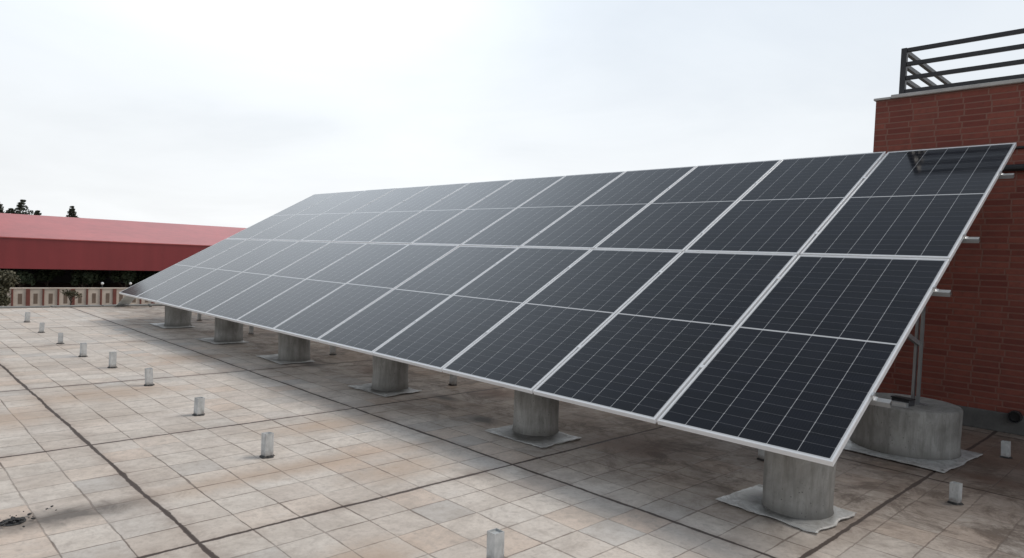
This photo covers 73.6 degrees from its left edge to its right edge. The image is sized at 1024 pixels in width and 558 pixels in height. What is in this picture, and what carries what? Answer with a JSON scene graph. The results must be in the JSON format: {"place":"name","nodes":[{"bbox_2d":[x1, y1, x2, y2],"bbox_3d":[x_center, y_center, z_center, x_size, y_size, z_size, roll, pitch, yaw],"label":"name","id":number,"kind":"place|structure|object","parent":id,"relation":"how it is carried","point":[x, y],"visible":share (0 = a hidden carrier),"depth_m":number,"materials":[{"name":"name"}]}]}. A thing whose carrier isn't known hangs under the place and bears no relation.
{"place":"outdoors","nodes":[
{"label":"outdoors","id":0,"kind":"place"},
{"bbox_2d":[13,283,133,287],"bbox_3d":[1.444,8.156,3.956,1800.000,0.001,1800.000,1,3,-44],"label":"ground","id":1,"kind":"structure","parent":0,"point":[106,285],"depth_m":119.38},
{"bbox_2d":[0,204,5,212],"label":"pine tree","id":2,"kind":"object","parent":1,"relation":"on","point":[1,209],"visible":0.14,"depth_m":121.63,"materials":[{"name":"green plant"}]},
{"bbox_2d":[0,268,15,271],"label":"leafy tree","id":3,"kind":"object","parent":1,"relation":"on","point":[5,269],"visible":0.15,"depth_m":94.36,"materials":[{"name":"green plant"}]},
{"bbox_2d":[0,270,20,305],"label":"olive tree","id":4,"kind":"object","parent":1,"relation":"on","point":[7,278],"visible":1,"depth_m":61.87,"materials":[{"name":"green plant"}]},
{"bbox_2d":[6,208,16,213],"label":"pine tree","id":5,"kind":"object","parent":1,"relation":"on","point":[9,211],"visible":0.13,"depth_m":122.69,"materials":[{"name":"green plant"}]},
{"bbox_2d":[11,199,35,214],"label":"pine tree","id":6,"kind":"object","parent":1,"relation":"on","point":[20,205],"visible":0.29,"depth_m":123.67,"materials":[{"name":"green plant"}]},
{"bbox_2d":[11,270,35,286],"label":"leafy tree","id":7,"kind":"object","parent":1,"relation":"on","point":[26,278],"visible":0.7,"depth_m":93.64,"materials":[{"name":"green plant"}]},
{"bbox_2d":[31,210,41,214],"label":"pine tree","id":8,"kind":"object","parent":1,"relation":"on","point":[36,212],"visible":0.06,"depth_m":125.47,"materials":[{"name":"green plant"}]},
{"bbox_2d":[33,269,65,286],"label":"leafy tree","id":9,"kind":"object","parent":1,"relation":"on","point":[47,275],"visible":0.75,"depth_m":98.19,"materials":[{"name":"green plant"}]},
{"bbox_2d":[60,289,81,304],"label":"olive tree","id":10,"kind":"object","parent":1,"relation":"on","point":[72,293],"visible":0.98,"depth_m":73.03,"materials":[{"name":"green plant"}]},
{"bbox_2d":[66,206,78,217],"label":"pine tree","id":11,"kind":"object","parent":1,"relation":"on","point":[71,212],"visible":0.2,"depth_m":129.16,"materials":[{"name":"green plant"}]},
{"bbox_2d":[70,270,98,287],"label":"leafy tree","id":12,"kind":"object","parent":1,"relation":"on","point":[86,277],"visible":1,"depth_m":98.64,"materials":[{"name":"green plant"}]},
{"bbox_2d":[72,270,108,287],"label":"leafy tree","id":13,"kind":"object","parent":1,"relation":"on","point":[104,276],"visible":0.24,"depth_m":102.46,"materials":[{"name":"green plant"}]},
{"bbox_2d":[0,213,245,282],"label":"red shed","id":14,"kind":"structure","parent":1,"relation":"on","point":[29,244],"depth_m":101.40,"materials":[{"name":"red metal"}]},
{"bbox_2d":[110,270,135,287],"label":"leafy tree","id":15,"kind":"object","parent":1,"relation":"on","point":[127,276],"visible":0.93,"depth_m":102.14,"materials":[{"name":"green plant"}]},
{"bbox_2d":[132,271,156,284],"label":"leafy tree","id":16,"kind":"object","parent":1,"relation":"on","point":[138,278],"visible":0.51,"depth_m":107.04,"materials":[{"name":"green plant"}]},
{"bbox_2d":[3,287,158,305],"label":"boundary wall","id":17,"kind":"structure","parent":0,"point":[34,296],"depth_m":77.83,"materials":[{"name":"beige paint"}]},
{"bbox_2d":[0,305,1023,557],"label":"roof terrace","id":18,"kind":"structure","parent":0,"point":[120,461],"depth_m":5.07,"materials":[{"name":"tile"}]},
{"bbox_2d":[0,517,25,525],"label":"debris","id":19,"kind":"object","parent":18,"relation":"on","point":[13,524],"visible":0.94,"depth_m":3.82,"materials":[{"name":"black paint"}]},
{"bbox_2d":[24,312,30,321],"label":"steel stub","id":20,"kind":"object","parent":18,"relation":"on","point":[27,316],"visible":1,"depth_m":12.80,"materials":[{"name":"silver metal"}]},
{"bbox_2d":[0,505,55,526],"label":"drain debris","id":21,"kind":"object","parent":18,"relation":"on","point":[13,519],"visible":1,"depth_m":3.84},
{"bbox_2d":[38,323,44,332],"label":"steel stub","id":22,"kind":"object","parent":18,"relation":"on","point":[41,327],"visible":1,"depth_m":11.48,"materials":[{"name":"silver metal"}]},
{"bbox_2d":[56,333,64,343],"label":"steel stub","id":23,"kind":"object","parent":18,"relation":"on","point":[60,338],"visible":1,"depth_m":10.36,"materials":[{"name":"silver metal"}]},
{"bbox_2d":[0,304,164,307],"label":"roof kerb","id":24,"kind":"structure","parent":18,"relation":"on","point":[53,306],"depth_m":16.05,"materials":[{"name":"grey concrete"}]},
{"bbox_2d":[78,343,87,356],"bbox_3d":[-5.850,0.969,9.334,0.112,0.185,0.112,7,3,41],"label":"steel stub","id":25,"kind":"object","parent":18,"relation":"on","point":[83,349],"visible":1,"depth_m":9.31,"materials":[{"name":"silver metal"}]},
{"bbox_2d":[107,352,117,367],"bbox_3d":[-5.031,1.020,8.616,0.112,0.199,0.113,4,2,41],"label":"steel stub","id":26,"kind":"object","parent":18,"relation":"on","point":[112,359],"visible":1,"depth_m":8.60,"materials":[{"name":"silver metal"}]},
{"bbox_2d":[116,296,135,305],"bbox_3d":[-9.348,0.509,16.640,0.521,0.066,0.360,-35,-14,22],"label":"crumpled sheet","id":27,"kind":"object","parent":18,"relation":"on","point":[126,300],"visible":0.73,"depth_m":16.63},
{"bbox_2d":[144,368,154,385],"bbox_3d":[-4.062,1.095,7.652,0.113,0.193,0.112,-2,4,-44],"label":"steel stub","id":28,"kind":"object","parent":18,"relation":"on","point":[148,376],"visible":1,"depth_m":7.63,"materials":[{"name":"silver metal"}]},
{"bbox_2d":[149,323,193,328],"bbox_3d":[-6.581,0.893,13.213,0.571,0.013,0.970,1,3,-44],"label":"flashing sheet","id":29,"kind":"object","parent":18,"relation":"on","point":[160,325],"visible":0.67,"depth_m":13.06,"materials":[{"name":"metal"}]},
{"bbox_2d":[164,305,191,326],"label":"concrete pillar","id":30,"kind":"structure","parent":29,"relation":"on","point":[175,317],"depth_m":13.07,"materials":[{"name":"grey concrete"}]},
{"bbox_2d":[192,397,204,415],"bbox_3d":[-2.940,1.197,6.431,0.112,0.164,0.113,4,0,35],"label":"steel stub","id":31,"kind":"object","parent":18,"relation":"on","point":[199,404],"visible":1,"depth_m":6.41,"materials":[{"name":"silver metal"}]},
{"bbox_2d":[196,313,201,320],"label":"steel stub","id":32,"kind":"object","parent":18,"relation":"on","point":[198,316],"visible":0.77,"depth_m":14.32,"materials":[{"name":"grey metal"}]},
{"bbox_2d":[195,337,247,343],"bbox_3d":[-4.842,1.026,11.424,0.816,0.014,0.567,4,2,43],"label":"flashing sheet","id":33,"kind":"object","parent":18,"relation":"on","point":[210,339],"visible":0.65,"depth_m":11.29,"materials":[{"name":"metal"}]},
{"bbox_2d":[214,317,243,341],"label":"concrete pillar","id":34,"kind":"structure","parent":33,"relation":"on","point":[228,331],"depth_m":11.30,"materials":[{"name":"grey concrete"}]},
{"bbox_2d":[248,325,253,333],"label":"steel stub","id":35,"kind":"object","parent":18,"relation":"on","point":[251,328],"visible":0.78,"depth_m":12.47,"materials":[{"name":"grey metal"}]},
{"bbox_2d":[259,432,274,457],"bbox_3d":[-1.875,1.272,5.245,0.112,0.182,0.113,0,-2,40],"label":"steel stub","id":36,"kind":"object","parent":18,"relation":"on","point":[267,443],"visible":1,"depth_m":5.22,"materials":[{"name":"silver metal"}]},
{"bbox_2d":[258,354,315,363],"bbox_3d":[-3.247,1.145,9.838,0.542,0.013,0.867,1,2,-42],"label":"flashing sheet","id":37,"kind":"object","parent":18,"relation":"on","point":[273,357],"visible":0.52,"depth_m":9.71,"materials":[{"name":"metal"}]},
{"bbox_2d":[278,332,310,361],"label":"concrete pillar","id":38,"kind":"structure","parent":37,"relation":"on","point":[293,348],"depth_m":9.61,"materials":[{"name":"grey concrete"}]},
{"bbox_2d":[329,345,336,354],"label":"steel stub","id":39,"kind":"object","parent":18,"relation":"on","point":[332,350],"visible":0.77,"depth_m":10.43,"materials":[{"name":"silver metal"}]},
{"bbox_2d":[349,383,420,396],"bbox_3d":[-1.482,1.279,7.984,0.749,0.015,0.537,4,2,42],"label":"flashing sheet","id":40,"kind":"object","parent":18,"relation":"on","point":[366,387],"visible":0.69,"depth_m":7.86,"materials":[{"name":"metal"}]},
{"bbox_2d":[371,355,408,390],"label":"concrete pillar","id":41,"kind":"structure","parent":40,"relation":"on","point":[390,375],"depth_m":7.88,"materials":[{"name":"grey concrete"}]},
{"bbox_2d":[448,374,456,385],"bbox_3d":[-0.722,1.212,8.441,0.113,0.198,0.112,4,0,-38],"label":"steel stub","id":42,"kind":"object","parent":18,"relation":"on","point":[453,380],"visible":0.77,"depth_m":8.41,"materials":[{"name":"silver metal"}]},
{"bbox_2d":[486,528,503,557],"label":"steel stub","id":43,"kind":"object","parent":18,"relation":"on","point":[495,542],"visible":1,"depth_m":3.59,"materials":[{"name":"grey metal"}]},
{"bbox_2d":[485,425,581,447],"bbox_3d":[0.192,1.408,6.203,0.718,0.014,0.554,4,3,44],"label":"flashing sheet","id":44,"kind":"object","parent":18,"relation":"on","point":[537,441],"visible":0.69,"depth_m":6.10,"materials":[{"name":"metal"}]},
{"bbox_2d":[512,390,558,435],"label":"concrete pillar","id":45,"kind":"structure","parent":44,"relation":"on","point":[536,415],"depth_m":6.17,"materials":[{"name":"grey concrete"}]},
{"bbox_2d":[757,449,764,460],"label":"steel stub","id":46,"kind":"object","parent":18,"relation":"on","point":[761,452],"visible":0.39,"depth_m":5.73,"materials":[{"name":"grey metal"}]},
{"bbox_2d":[716,484,856,532],"bbox_3d":[1.842,1.529,4.601,0.598,0.015,0.718,1,2,-41],"label":"flashing sheet","id":47,"kind":"object","parent":18,"relation":"on","point":[749,499],"visible":0.5,"depth_m":4.50,"materials":[{"name":"metal"}]},
{"bbox_2d":[761,450,836,519],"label":"concrete pillar","id":48,"kind":"structure","parent":47,"relation":"on","point":[793,487],"depth_m":4.41,"materials":[{"name":"grey concrete"}]},
{"bbox_2d":[167,170,1013,407],"bbox_3d":[-1.491,-0.348,10.118,3.760,2.290,14.000,1,3,-44],"label":"mounting rack","id":49,"kind":"object","parent":48,"relation":"on","point":[881,402],"visible":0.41,"depth_m":6.25,"materials":[{"name":"metal"}]},
{"bbox_2d":[119,239,246,297],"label":"solar panel","id":50,"kind":"object","parent":49,"relation":"attached to","point":[171,272],"visible":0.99,"depth_m":13.89,"materials":[{"name":"grey glass"}]},
{"bbox_2d":[137,240,270,302],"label":"solar panel","id":51,"kind":"object","parent":49,"relation":"attached to","point":[172,285],"visible":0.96,"depth_m":13.05,"materials":[{"name":"grey glass"}]},
{"bbox_2d":[156,240,298,307],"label":"solar panel","id":52,"kind":"object","parent":49,"relation":"attached to","point":[204,284],"visible":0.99,"depth_m":12.22,"materials":[{"name":"grey glass"}]},
{"bbox_2d":[179,241,330,314],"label":"solar panel","id":53,"kind":"object","parent":49,"relation":"attached to","point":[212,298],"visible":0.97,"depth_m":11.39,"materials":[{"name":"grey glass"}]},
{"bbox_2d":[226,192,338,239],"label":"solar panel","id":54,"kind":"object","parent":49,"relation":"attached to","point":[277,218],"visible":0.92,"depth_m":15.32,"materials":[{"name":"grey glass"}]},
{"bbox_2d":[205,242,366,321],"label":"solar panel","id":55,"kind":"object","parent":49,"relation":"attached to","point":[243,303],"visible":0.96,"depth_m":10.56,"materials":[{"name":"grey glass"}]},
{"bbox_2d":[248,191,363,239],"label":"solar panel","id":56,"kind":"object","parent":49,"relation":"attached to","point":[298,219],"visible":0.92,"depth_m":14.49,"materials":[{"name":"grey glass"}]},
{"bbox_2d":[236,243,408,330],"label":"solar panel","id":57,"kind":"object","parent":49,"relation":"attached to","point":[271,314],"visible":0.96,"depth_m":9.72,"materials":[{"name":"grey glass"}]},
{"bbox_2d":[273,188,395,240],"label":"solar panel","id":58,"kind":"object","parent":49,"relation":"attached to","point":[328,217],"visible":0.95,"depth_m":13.65,"materials":[{"name":"grey glass"}]},
{"bbox_2d":[301,186,429,241],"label":"solar panel","id":59,"kind":"object","parent":49,"relation":"attached to","point":[358,217],"visible":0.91,"depth_m":12.82,"materials":[{"name":"grey glass"}]},
{"bbox_2d":[273,244,458,341],"bbox_3d":[-1.876,0.104,8.996,1.134,0.036,2.382,4,32,46],"label":"solar panel","id":60,"kind":"object","parent":49,"relation":"attached to","point":[333,310],"visible":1,"depth_m":8.88,"materials":[{"name":"black glass"}]},
{"bbox_2d":[332,183,468,242],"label":"solar panel","id":61,"kind":"object","parent":49,"relation":"attached to","point":[387,220],"visible":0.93,"depth_m":11.99,"materials":[{"name":"grey glass"}]},
{"bbox_2d":[317,246,518,354],"bbox_3d":[-1.073,0.168,8.169,1.134,0.034,2.382,4,32,46],"label":"solar panel","id":62,"kind":"object","parent":49,"relation":"attached to","point":[377,324],"visible":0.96,"depth_m":8.05,"materials":[{"name":"black glass"}]},
{"bbox_2d":[369,180,512,243],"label":"solar panel","id":63,"kind":"object","parent":49,"relation":"attached to","point":[430,218],"visible":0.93,"depth_m":11.15,"materials":[{"name":"black glass"}]},
{"bbox_2d":[372,247,591,371],"bbox_3d":[-0.272,0.227,7.340,1.134,0.036,2.382,4,32,46],"label":"solar panel","id":64,"kind":"object","parent":49,"relation":"attached to","point":[441,336],"visible":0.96,"depth_m":7.21,"materials":[{"name":"black glass"}]},
{"bbox_2d":[411,176,564,245],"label":"solar panel","id":65,"kind":"object","parent":49,"relation":"attached to","point":[461,228],"visible":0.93,"depth_m":10.32,"materials":[{"name":"black glass"}]},
{"bbox_2d":[461,171,624,246],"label":"solar panel","id":66,"kind":"object","parent":49,"relation":"attached to","point":[525,222],"visible":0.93,"depth_m":9.49,"materials":[{"name":"black glass"}]},
{"bbox_2d":[442,249,681,393],"bbox_3d":[0.530,0.287,6.513,1.134,0.034,2.382,4,32,46],"label":"solar panel","id":67,"kind":"object","parent":49,"relation":"attached to","point":[535,341],"visible":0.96,"depth_m":6.36,"materials":[{"name":"black glass"}]},
{"bbox_2d":[521,166,695,248],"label":"solar panel","id":68,"kind":"object","parent":49,"relation":"attached to","point":[598,217],"visible":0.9,"depth_m":8.65,"materials":[{"name":"black glass"}]},
{"bbox_2d":[533,251,796,423],"bbox_3d":[1.332,0.348,5.685,1.134,0.034,2.382,4,32,46],"label":"solar panel","id":69,"kind":"object","parent":49,"relation":"attached to","point":[650,348],"visible":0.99,"depth_m":5.52,"materials":[{"name":"black glass"}]},
{"bbox_2d":[594,160,781,251],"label":"solar panel","id":70,"kind":"object","parent":49,"relation":"attached to","point":[685,211],"visible":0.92,"depth_m":7.81,"materials":[{"name":"black glass"}]},
{"bbox_2d":[685,152,885,256],"bbox_3d":[2.884,-0.816,7.104,1.134,0.034,2.382,4,32,46],"label":"solar panel","id":71,"kind":"object","parent":49,"relation":"attached to","point":[789,206],"visible":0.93,"depth_m":6.97,"materials":[{"name":"black glass"}]},
{"bbox_2d":[657,255,949,466],"bbox_3d":[2.134,0.411,4.859,1.134,0.034,2.382,4,32,46],"label":"solar panel","id":72,"kind":"object","parent":49,"relation":"attached to","point":[798,364],"visible":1,"depth_m":4.66,"materials":[{"name":"black glass"}]},
{"bbox_2d":[800,143,1016,261],"bbox_3d":[3.687,-0.752,6.277,1.134,0.034,2.382,4,32,46],"label":"solar panel","id":73,"kind":"object","parent":49,"relation":"attached to","point":[925,203],"visible":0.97,"depth_m":6.13,"materials":[{"name":"black glass"}]},
{"bbox_2d":[844,438,982,472],"bbox_3d":[3.557,1.552,6.252,1.003,0.014,1.037,1,2,-40],"label":"flashing sheet","id":74,"kind":"object","parent":18,"relation":"on","point":[943,466],"visible":0.34,"depth_m":5.91,"materials":[{"name":"metal"}]},
{"bbox_2d":[850,393,962,459],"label":"concrete pillar","id":75,"kind":"structure","parent":74,"relation":"on","point":[931,429],"depth_m":5.99,"materials":[{"name":"grey concrete"}]},
{"bbox_2d":[878,397,908,407],"bbox_3d":[3.413,1.114,6.182,0.049,0.044,0.300,1,2,-38],"label":"rail offcut","id":76,"kind":"object","parent":75,"relation":"on","point":[900,404],"visible":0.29,"depth_m":6.10,"materials":[{"name":"metal"}]},
{"bbox_2d":[891,395,915,405],"bbox_3d":[3.556,1.109,6.222,0.098,0.064,0.178,1,2,-30],"label":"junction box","id":77,"kind":"object","parent":75,"relation":"on","point":[911,401],"visible":0.87,"depth_m":6.18,"materials":[{"name":"black plastic"}]},
{"bbox_2d":[947,481,963,504],"bbox_3d":[3.153,1.520,4.857,0.101,0.144,0.100,5,-2,-34],"label":"steel stub","id":78,"kind":"object","parent":18,"relation":"on","point":[955,493],"visible":1,"depth_m":4.84,"materials":[{"name":"grey metal"}]},
{"bbox_2d":[999,440,1011,458],"bbox_3d":[4.451,1.535,6.161,0.101,0.144,0.100,5,-4,-39],"label":"steel stub","id":79,"kind":"object","parent":18,"relation":"on","point":[1005,449],"visible":1,"depth_m":6.14,"materials":[{"name":"silver metal"}]},
{"bbox_2d":[0,0,1023,227],"label":"sky","id":80,"kind":"structure","parent":0,"point":[223,113],"materials":[{"name":"white"}]},
{"bbox_2d":[873,78,1023,435],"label":"brick building","id":81,"kind":"structure","parent":0,"point":[973,358],"depth_m":7.36,"materials":[{"name":"red brick"}]},
{"bbox_2d":[899,28,1023,93],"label":"roof railing","id":82,"kind":"object","parent":81,"relation":"on","point":[905,66],"visible":0.56,"depth_m":7.61,"materials":[{"name":"black metal"}]},
{"bbox_2d":[1002,164,1023,171],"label":"wall pipe","id":83,"kind":"object","parent":81,"relation":"attached to","point":[1015,167],"depth_m":7.07,"materials":[{"name":"black plastic"}]}
]}

